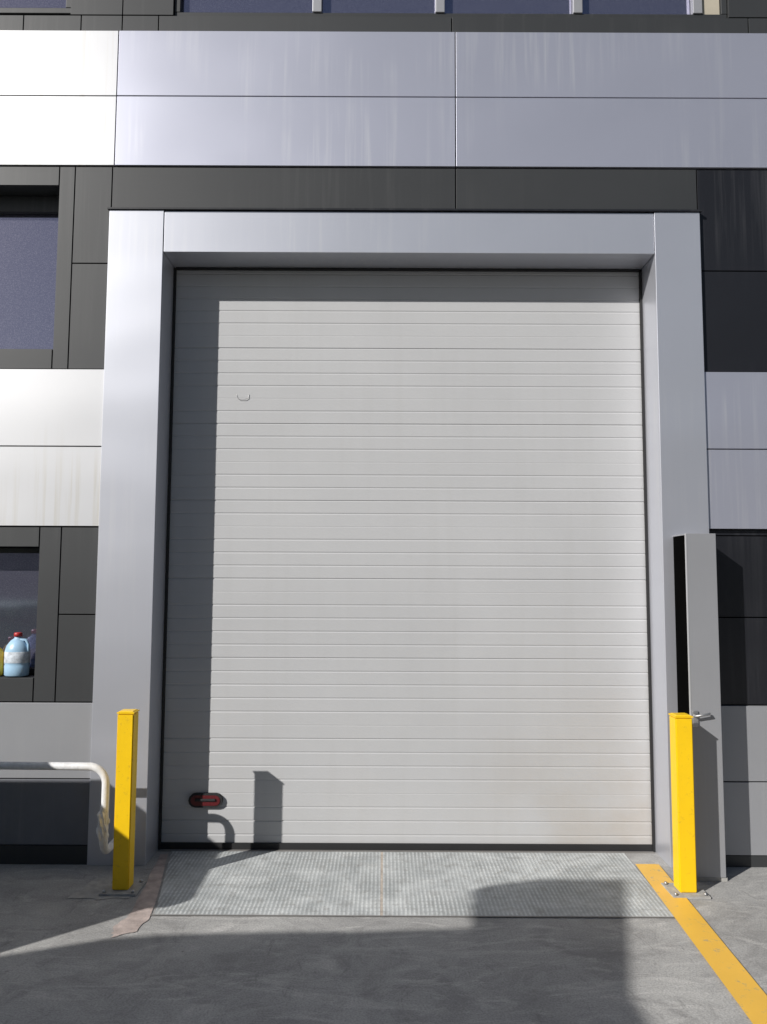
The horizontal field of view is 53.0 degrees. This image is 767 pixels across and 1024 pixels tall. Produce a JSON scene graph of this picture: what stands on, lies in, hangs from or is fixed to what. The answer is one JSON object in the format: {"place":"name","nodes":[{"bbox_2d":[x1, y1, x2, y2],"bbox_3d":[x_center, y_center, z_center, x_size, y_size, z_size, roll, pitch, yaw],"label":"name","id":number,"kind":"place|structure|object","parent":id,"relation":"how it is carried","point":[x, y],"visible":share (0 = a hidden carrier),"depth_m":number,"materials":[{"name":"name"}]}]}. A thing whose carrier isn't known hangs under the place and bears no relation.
{"place":"outdoors","nodes":[
{"label":"outdoors","id":0,"kind":"place"},
{"bbox_2d":[0,548,39,552],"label":"window low head","id":1,"kind":"object","parent":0,"point":[19,550],"depth_m":4.54},
{"bbox_2d":[0,196,58,213],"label":"head window","id":2,"kind":"structure","parent":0,"point":[29,204],"depth_m":4.71,"materials":[{"name":"black metal"}]},
{"bbox_2d":[0,850,766,1023],"bbox_3d":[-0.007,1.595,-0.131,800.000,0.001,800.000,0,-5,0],"label":"ground","id":3,"kind":"structure","parent":0,"point":[64,959],"depth_m":3.18,"materials":[{"name":"concrete"}]},
{"bbox_2d":[0,844,87,864],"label":"plinth","id":4,"kind":"structure","parent":3,"relation":"on","point":[43,854],"depth_m":4.25,"materials":[{"name":"black metal"}]},
{"bbox_2d":[0,778,89,844],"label":"cladding panel","id":5,"kind":"structure","parent":4,"relation":"on","point":[44,811],"depth_m":4.28,"materials":[{"name":"grey metal"}]},
{"bbox_2d":[0,701,92,777],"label":"cladding panel","id":6,"kind":"structure","parent":5,"relation":"on","point":[45,731],"depth_m":4.31,"materials":[{"name":"silver metal"}]},
{"bbox_2d":[0,674,34,700],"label":"cladding panel","id":7,"kind":"structure","parent":6,"relation":"on","point":[17,688],"depth_m":4.34,"materials":[{"name":"grey metal"}]},
{"bbox_2d":[0,648,3,675],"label":"detergent bottle","id":8,"kind":"object","parent":7,"relation":"on","point":[1,660],"visible":0.98,"depth_m":4.42,"materials":[{"name":"yellow plastic"}]},
{"bbox_2d":[4,632,29,676],"bbox_3d":[-2.100,0.816,4.418,0.144,0.246,0.112,0,-5,0],"label":"plastic jug","id":9,"kind":"object","parent":7,"relation":"on","point":[17,656],"visible":1,"depth_m":4.38,"materials":[{"name":"plastic"}]},
{"bbox_2d":[3,667,34,673],"bbox_3d":[-2.690,0.926,4.498,1.425,0.035,0.038,0,-5,0],"label":"window frame","id":10,"kind":"object","parent":7,"relation":"on","point":[31,670],"depth_m":4.48,"materials":[{"name":"black metal"}]},
{"bbox_2d":[0,553,38,667],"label":"window pane","id":11,"kind":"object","parent":7,"relation":"on","point":[19,574],"depth_m":4.55,"materials":[{"name":"glass"}]},
{"bbox_2d":[0,527,40,547],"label":"cladding panel","id":12,"kind":"structure","parent":11,"relation":"on","point":[19,537],"depth_m":4.42,"materials":[{"name":"grey metal"}]},
{"bbox_2d":[33,527,62,700],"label":"cladding panel","id":13,"kind":"structure","parent":6,"relation":"on","point":[46,651],"depth_m":4.38,"materials":[{"name":"grey metal"}]},
{"bbox_2d":[56,614,95,701],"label":"cladding panel","id":14,"kind":"structure","parent":6,"relation":"on","point":[75,658],"depth_m":4.36,"materials":[{"name":"grey metal"}]},
{"bbox_2d":[59,527,98,613],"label":"cladding panel","id":15,"kind":"structure","parent":14,"relation":"on","point":[78,574],"depth_m":4.40,"materials":[{"name":"grey metal"}]},
{"bbox_2d":[68,878,139,899],"bbox_3d":[-1.398,1.919,3.924,0.330,0.001,0.287,0,-5,0],"label":"mortar patch","id":16,"kind":"object","parent":3,"relation":"on","point":[94,888],"visible":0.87,"depth_m":3.90,"materials":[{"name":"grey concrete"}]},
{"bbox_2d":[99,709,145,896],"bbox_3d":[-1.325,1.474,3.953,0.184,0.898,0.174,0,-5,0],"label":"bollard","id":17,"kind":"object","parent":3,"relation":"on","point":[122,882],"visible":1,"depth_m":3.92,"materials":[{"name":"yellow metal"}]},
{"bbox_2d":[87,210,173,864],"bbox_3d":[-1.466,0.096,4.570,0.321,3.745,0.355,0,-5,0],"label":"portal","id":18,"kind":"object","parent":3,"relation":"on","point":[129,630],"visible":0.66,"depth_m":4.42,"materials":[{"name":"silver metal"}]},
{"bbox_2d":[0,762,113,853],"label":"pipe rail","id":19,"kind":"object","parent":18,"relation":"attached to","point":[102,833],"visible":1,"depth_m":4.03,"materials":[{"name":"white metal"}]},
{"bbox_2d":[112,851,674,936],"bbox_3d":[0.058,1.924,3.922,2.670,0.002,1.066,0,-5,0],"label":"dock plate","id":20,"kind":"object","parent":3,"relation":"on","point":[404,884],"visible":1,"depth_m":3.96,"materials":[{"name":"metal"}]},
{"bbox_2d":[158,849,654,853],"bbox_3d":[0.133,1.975,4.506,2.880,0.004,0.095,0,-5,0],"label":"threshold","id":21,"kind":"object","parent":3,"relation":"on","point":[649,852],"visible":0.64,"depth_m":4.47,"materials":[{"name":"grey metal"}]},
{"bbox_2d":[641,212,708,867],"bbox_3d":[1.725,0.110,4.569,0.268,3.745,0.355,0,-5,0],"label":"portal","id":22,"kind":"object","parent":3,"relation":"on","point":[676,452],"visible":0.56,"depth_m":4.46,"materials":[{"name":"silver metal"}]},
{"bbox_2d":[639,270,655,851],"bbox_3d":[1.584,0.244,4.677,0.012,3.486,0.118,0,-5,0],"label":"door seal","id":23,"kind":"object","parent":22,"relation":"attached to","point":[647,567],"depth_m":4.61,"materials":[{"name":"black rubber"}]},
{"bbox_2d":[661,713,710,898],"bbox_3d":[1.538,1.490,3.951,0.188,0.890,0.178,0,-5,0],"label":"bollard","id":24,"kind":"object","parent":3,"relation":"on","point":[685,885],"visible":1,"depth_m":3.92,"materials":[{"name":"yellow metal"}]},
{"bbox_2d":[673,533,727,880],"bbox_3d":[1.727,1.038,4.201,0.180,1.835,0.225,0,-5,0],"label":"door","id":25,"kind":"structure","parent":3,"relation":"on","point":[697,639],"depth_m":4.14,"materials":[{"name":"silver metal"}]},
{"bbox_2d":[636,864,766,1023],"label":"painted line","id":26,"kind":"object","parent":3,"relation":"on","point":[746,991],"visible":1,"depth_m":3.28,"materials":[{"name":"yellow paint"}]},
{"bbox_2d":[726,855,766,866],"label":"plinth","id":27,"kind":"structure","parent":3,"relation":"on","point":[746,860],"depth_m":4.26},
{"bbox_2d":[723,781,766,854],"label":"cladding panel","id":28,"kind":"structure","parent":27,"relation":"on","point":[745,812],"depth_m":4.28,"materials":[{"name":"grey metal"}]},
{"bbox_2d":[721,704,766,780],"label":"cladding panel","id":29,"kind":"structure","parent":28,"relation":"on","point":[744,741],"depth_m":4.31,"materials":[{"name":"silver metal"}]},
{"bbox_2d":[718,617,766,704],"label":"cladding panel","id":30,"kind":"structure","parent":29,"relation":"on","point":[743,657],"depth_m":4.36,"materials":[{"name":"black metal"}]},
{"bbox_2d":[716,536,766,616],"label":"cladding panel","id":31,"kind":"structure","parent":30,"relation":"on","point":[741,562],"depth_m":4.40,"materials":[{"name":"black metal"}]},
{"bbox_2d":[709,530,766,535],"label":"cladding panel","id":32,"kind":"structure","parent":31,"relation":"on","point":[740,532],"depth_m":4.43,"materials":[{"name":"black metal"}]},
{"bbox_2d":[707,450,766,529],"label":"cladding panel","id":33,"kind":"structure","parent":32,"relation":"on","point":[737,489],"depth_m":4.43,"materials":[{"name":"silver metal"}]},
{"bbox_2d":[704,372,766,449],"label":"cladding panel","id":34,"kind":"structure","parent":33,"relation":"on","point":[736,409],"depth_m":4.46,"materials":[{"name":"silver metal"}]},
{"bbox_2d":[701,272,766,371],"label":"cladding panel","id":35,"kind":"structure","parent":34,"relation":"on","point":[734,308],"depth_m":4.52,"materials":[{"name":"black metal"}]},
{"bbox_2d":[696,170,766,271],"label":"cladding panel","id":36,"kind":"structure","parent":35,"relation":"on","point":[732,205],"depth_m":4.57,"materials":[{"name":"black metal"}]},
{"bbox_2d":[161,270,651,843],"bbox_3d":[0.143,0.184,4.643,2.868,3.525,0.004,0,-5,0],"label":"door leaf","id":37,"kind":"object","parent":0,"point":[407,586],"visible":0.99,"depth_m":4.63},
{"bbox_2d":[161,842,652,850],"bbox_3d":[0.135,1.954,4.499,2.868,0.036,0.032,0,-5,0],"label":"door bottom seal","id":38,"kind":"object","parent":37,"relation":"attached to","point":[402,846],"depth_m":4.48,"materials":[{"name":"black rubber"}]},
{"bbox_3d":[0.143,0.187,4.678,2.868,3.525,0.045,0,-5,0],"label":"door","id":39,"kind":"object","parent":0,"visible":0},
{"bbox_2d":[158,268,176,849],"bbox_3d":[-1.299,0.231,4.678,0.014,3.486,0.118,0,-5,0],"label":"door seal","id":40,"kind":"object","parent":39,"relation":"attached to","point":[167,566],"depth_m":4.62,"materials":[{"name":"black rubber"}]},
{"bbox_2d":[188,793,222,807],"bbox_3d":[-1.041,1.687,4.506,0.200,0.080,0.022,0,-5,0],"label":"door grip plate","id":41,"kind":"object","parent":39,"relation":"attached to","point":[219,795],"depth_m":4.50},
{"bbox_2d":[191,795,219,805],"bbox_3d":[-1.041,1.685,4.493,0.172,0.058,0.002,0,-5,0],"label":"door grip recess","id":42,"kind":"object","parent":41,"relation":"in","point":[205,803],"depth_m":4.49,"materials":[{"name":"red plastic"}]},
{"bbox_2d":[195,799,214,801],"bbox_3d":[-1.041,1.680,4.488,0.120,0.015,0.008,0,-5,0],"label":"door grip bar","id":43,"kind":"object","parent":42,"relation":"in","point":[211,800],"depth_m":4.48,"materials":[{"name":"metal"}]},
{"bbox_3d":[-9.701,0.557,4.546,12.593,0.985,0.328,0,-5,0],"label":"cladding panel","id":44,"kind":"object","parent":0,"visible":0},
{"bbox_2d":[0,447,100,526],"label":"cladding panel","id":45,"kind":"structure","parent":44,"relation":"on","point":[49,486],"depth_m":4.43,"materials":[{"name":"silver metal"}]},
{"bbox_2d":[0,369,103,446],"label":"cladding panel","id":46,"kind":"structure","parent":45,"relation":"on","point":[51,407],"depth_m":4.47,"materials":[{"name":"silver metal"}]},
{"bbox_2d":[0,349,52,368],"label":"cladding panel","id":47,"kind":"structure","parent":46,"relation":"on","point":[26,358],"depth_m":4.50,"materials":[{"name":"grey metal"}]},
{"bbox_2d":[0,214,58,348],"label":"window glass","id":48,"kind":"object","parent":47,"relation":"attached to","point":[28,253],"depth_m":4.71,"materials":[{"name":"blue glass"}]},
{"bbox_2d":[52,167,75,368],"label":"cladding panel","id":49,"kind":"structure","parent":46,"relation":"on","point":[61,340],"depth_m":4.55,"materials":[{"name":"grey metal"}]},
{"bbox_2d":[68,264,107,368],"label":"cladding panel","id":50,"kind":"structure","parent":46,"relation":"on","point":[88,317],"depth_m":4.52,"materials":[{"name":"grey metal"}]},
{"bbox_2d":[73,167,112,263],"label":"cladding panel","id":51,"kind":"structure","parent":50,"relation":"on","point":[93,192],"depth_m":4.57,"materials":[{"name":"grey metal"}]},
{"bbox_3d":[-14.496,-0.649,4.639,2.993,0.450,0.339,0,-5,0],"label":"cladding panel","id":52,"kind":"object","parent":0,"visible":0},
{"bbox_3d":[-9.692,-1.471,4.712,12.593,1.228,0.328,0,-5,0],"label":"cladding panel","id":53,"kind":"object","parent":52,"relation":"on","visible":0},
{"bbox_2d":[0,96,116,167],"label":"cladding panel","id":54,"kind":"structure","parent":53,"relation":"on","point":[58,131],"depth_m":4.60,"materials":[{"name":"silver metal"}]},
{"bbox_2d":[0,30,118,96],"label":"cladding panel","id":55,"kind":"structure","parent":54,"relation":"on","point":[54,63],"depth_m":4.64,"materials":[{"name":"silver metal"}]},
{"bbox_2d":[0,15,23,29],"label":"cladding panel","id":56,"kind":"structure","parent":55,"relation":"on","point":[11,22],"depth_m":4.67,"materials":[{"name":"grey metal"}]},
{"bbox_2d":[24,15,81,30],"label":"cladding panel","id":57,"kind":"structure","parent":55,"relation":"on","point":[53,22],"depth_m":4.67,"materials":[{"name":"grey metal"}]},
{"bbox_2d":[71,0,123,16],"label":"cladding panel","id":58,"kind":"structure","parent":57,"relation":"on","point":[81,8],"depth_m":4.68,"materials":[{"name":"grey metal"}]},
{"bbox_2d":[82,16,122,30],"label":"cladding panel","id":59,"kind":"structure","parent":55,"relation":"on","point":[102,23],"depth_m":4.67,"materials":[{"name":"grey metal"}]},
{"bbox_3d":[-6.487,-2.715,4.809,2.993,0.410,0.339,0,-5,0],"label":"cladding panel","id":60,"kind":"object","parent":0,"visible":0},
{"bbox_3d":[-5.985,-2.972,4.836,3.993,0.098,0.328,0,-5,0],"label":"cladding panel","id":61,"kind":"object","parent":60,"relation":"on","visible":0},
{"bbox_2d":[0,0,65,7],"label":"window pane","id":62,"kind":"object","parent":61,"relation":"on","point":[32,3],"depth_m":4.74,"materials":[{"name":"blue glass"}]},
{"bbox_2d":[0,8,70,15],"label":"window sill","id":63,"kind":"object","parent":62,"relation":"attached to","point":[37,11],"depth_m":4.70,"materials":[{"name":"grey metal"}]},
{"bbox_2d":[66,0,70,7],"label":"window frame","id":64,"kind":"object","parent":62,"relation":"attached to","point":[68,3],"depth_m":4.70,"materials":[{"name":"grey metal"}]},
{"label":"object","id":65,"kind":"object","parent":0,"visible":0},
{"bbox_2d":[0,167,59,195],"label":"cladding panel","id":66,"kind":"structure","parent":65,"relation":"attached to","point":[29,181],"depth_m":4.59,"materials":[{"name":"grey metal"}]},
{"bbox_2d":[164,211,653,269],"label":"portal lintel","id":67,"kind":"structure","parent":65,"relation":"attached to","point":[409,240],"depth_m":4.54,"materials":[{"name":"silver metal"}]},
{"bbox_2d":[112,167,454,208],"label":"cladding panel","id":68,"kind":"structure","parent":67,"relation":"on","point":[213,187],"depth_m":4.59,"materials":[{"name":"grey metal"}]},
{"bbox_2d":[115,96,454,168],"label":"cladding panel","id":69,"kind":"structure","parent":68,"relation":"on","point":[301,132],"depth_m":4.60,"materials":[{"name":"silver metal"}]},
{"bbox_2d":[117,31,454,97],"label":"cladding panel","id":70,"kind":"structure","parent":69,"relation":"on","point":[275,64],"depth_m":4.64,"materials":[{"name":"silver metal"}]},
{"bbox_2d":[123,16,158,30],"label":"cladding panel","id":71,"kind":"structure","parent":70,"relation":"on","point":[140,23],"depth_m":4.67,"materials":[{"name":"grey metal"}]},
{"bbox_2d":[123,0,174,16],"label":"cladding panel","id":72,"kind":"structure","parent":71,"relation":"on","point":[158,8],"depth_m":4.68,"materials":[{"name":"grey metal"}]},
{"bbox_2d":[159,16,450,31],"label":"cladding panel","id":73,"kind":"structure","parent":70,"relation":"on","point":[304,23],"depth_m":4.67,"materials":[{"name":"grey metal"}]},
{"bbox_2d":[182,0,690,23],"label":"window upper glass","id":74,"kind":"object","parent":73,"relation":"on","point":[493,6],"depth_m":4.74,"materials":[{"name":"blue glass"}]},
{"bbox_2d":[312,0,321,12],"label":"window upper mullion","id":75,"kind":"structure","parent":74,"relation":"attached to","point":[317,6],"depth_m":4.69},
{"bbox_2d":[435,0,444,12],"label":"window upper mullion","id":76,"kind":"structure","parent":74,"relation":"attached to","point":[439,6],"depth_m":4.69},
{"bbox_2d":[572,0,582,13],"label":"window upper mullion","id":77,"kind":"structure","parent":74,"relation":"attached to","point":[577,7],"depth_m":4.69},
{"bbox_2d":[690,0,701,13],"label":"window upper mullion","id":78,"kind":"structure","parent":74,"relation":"attached to","point":[695,6],"depth_m":4.69},
{"bbox_2d":[702,0,719,14],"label":"blind","id":79,"kind":"object","parent":74,"relation":"attached to","point":[710,7],"visible":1,"depth_m":4.71,"materials":[{"name":"beige fabric"}]},
{"bbox_2d":[175,12,726,22],"bbox_3d":[0.410,-3.025,4.713,3.370,0.035,0.038,0,-5,0],"label":"window frame","id":80,"kind":"object","parent":73,"relation":"on","point":[451,15],"depth_m":4.69,"materials":[{"name":"grey metal"}]},
{"bbox_2d":[175,0,181,11],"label":"window upper bar","id":81,"kind":"object","parent":80,"relation":"on","point":[178,5],"depth_m":4.70,"materials":[{"name":"grey metal"}]},
{"bbox_2d":[719,0,726,14],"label":"window upper bar","id":82,"kind":"object","parent":80,"relation":"on","point":[722,8],"depth_m":4.70,"materials":[{"name":"grey metal"}]},
{"bbox_2d":[107,207,701,213],"bbox_3d":[0.124,-1.784,4.559,3.506,0.010,0.045,0,-5,0],"label":"portal flashing","id":83,"kind":"object","parent":67,"relation":"on","point":[407,210],"visible":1,"depth_m":4.54,"materials":[{"name":"black metal"}]},
{"bbox_2d":[176,267,639,271],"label":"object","id":84,"kind":"object","parent":67,"relation":"attached to","point":[399,269],"depth_m":4.75,"materials":[{"name":"black rubber"}]},
{"bbox_2d":[455,169,696,209],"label":"cladding panel","id":85,"kind":"structure","parent":67,"relation":"on","point":[575,188],"depth_m":4.58,"materials":[{"name":"grey metal"}]},
{"bbox_2d":[455,98,766,171],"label":"cladding panel","id":86,"kind":"structure","parent":85,"relation":"on","point":[595,133],"depth_m":4.60,"materials":[{"name":"silver metal"}]},
{"bbox_2d":[455,32,766,101],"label":"cladding panel","id":87,"kind":"structure","parent":86,"relation":"on","point":[613,65],"depth_m":4.64,"materials":[{"name":"silver metal"}]},
{"bbox_2d":[451,17,747,34],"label":"cladding panel","id":88,"kind":"structure","parent":87,"relation":"on","point":[601,25],"depth_m":4.67,"materials":[{"name":"grey metal"}]},
{"bbox_2d":[726,0,766,18],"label":"cladding panel","id":89,"kind":"structure","parent":88,"relation":"on","point":[747,9],"depth_m":4.68,"materials":[{"name":"grey metal"}]},
{"bbox_2d":[748,18,766,32],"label":"cladding panel","id":90,"kind":"structure","parent":87,"relation":"on","point":[757,25],"depth_m":4.67,"materials":[{"name":"grey metal"}]}
]}

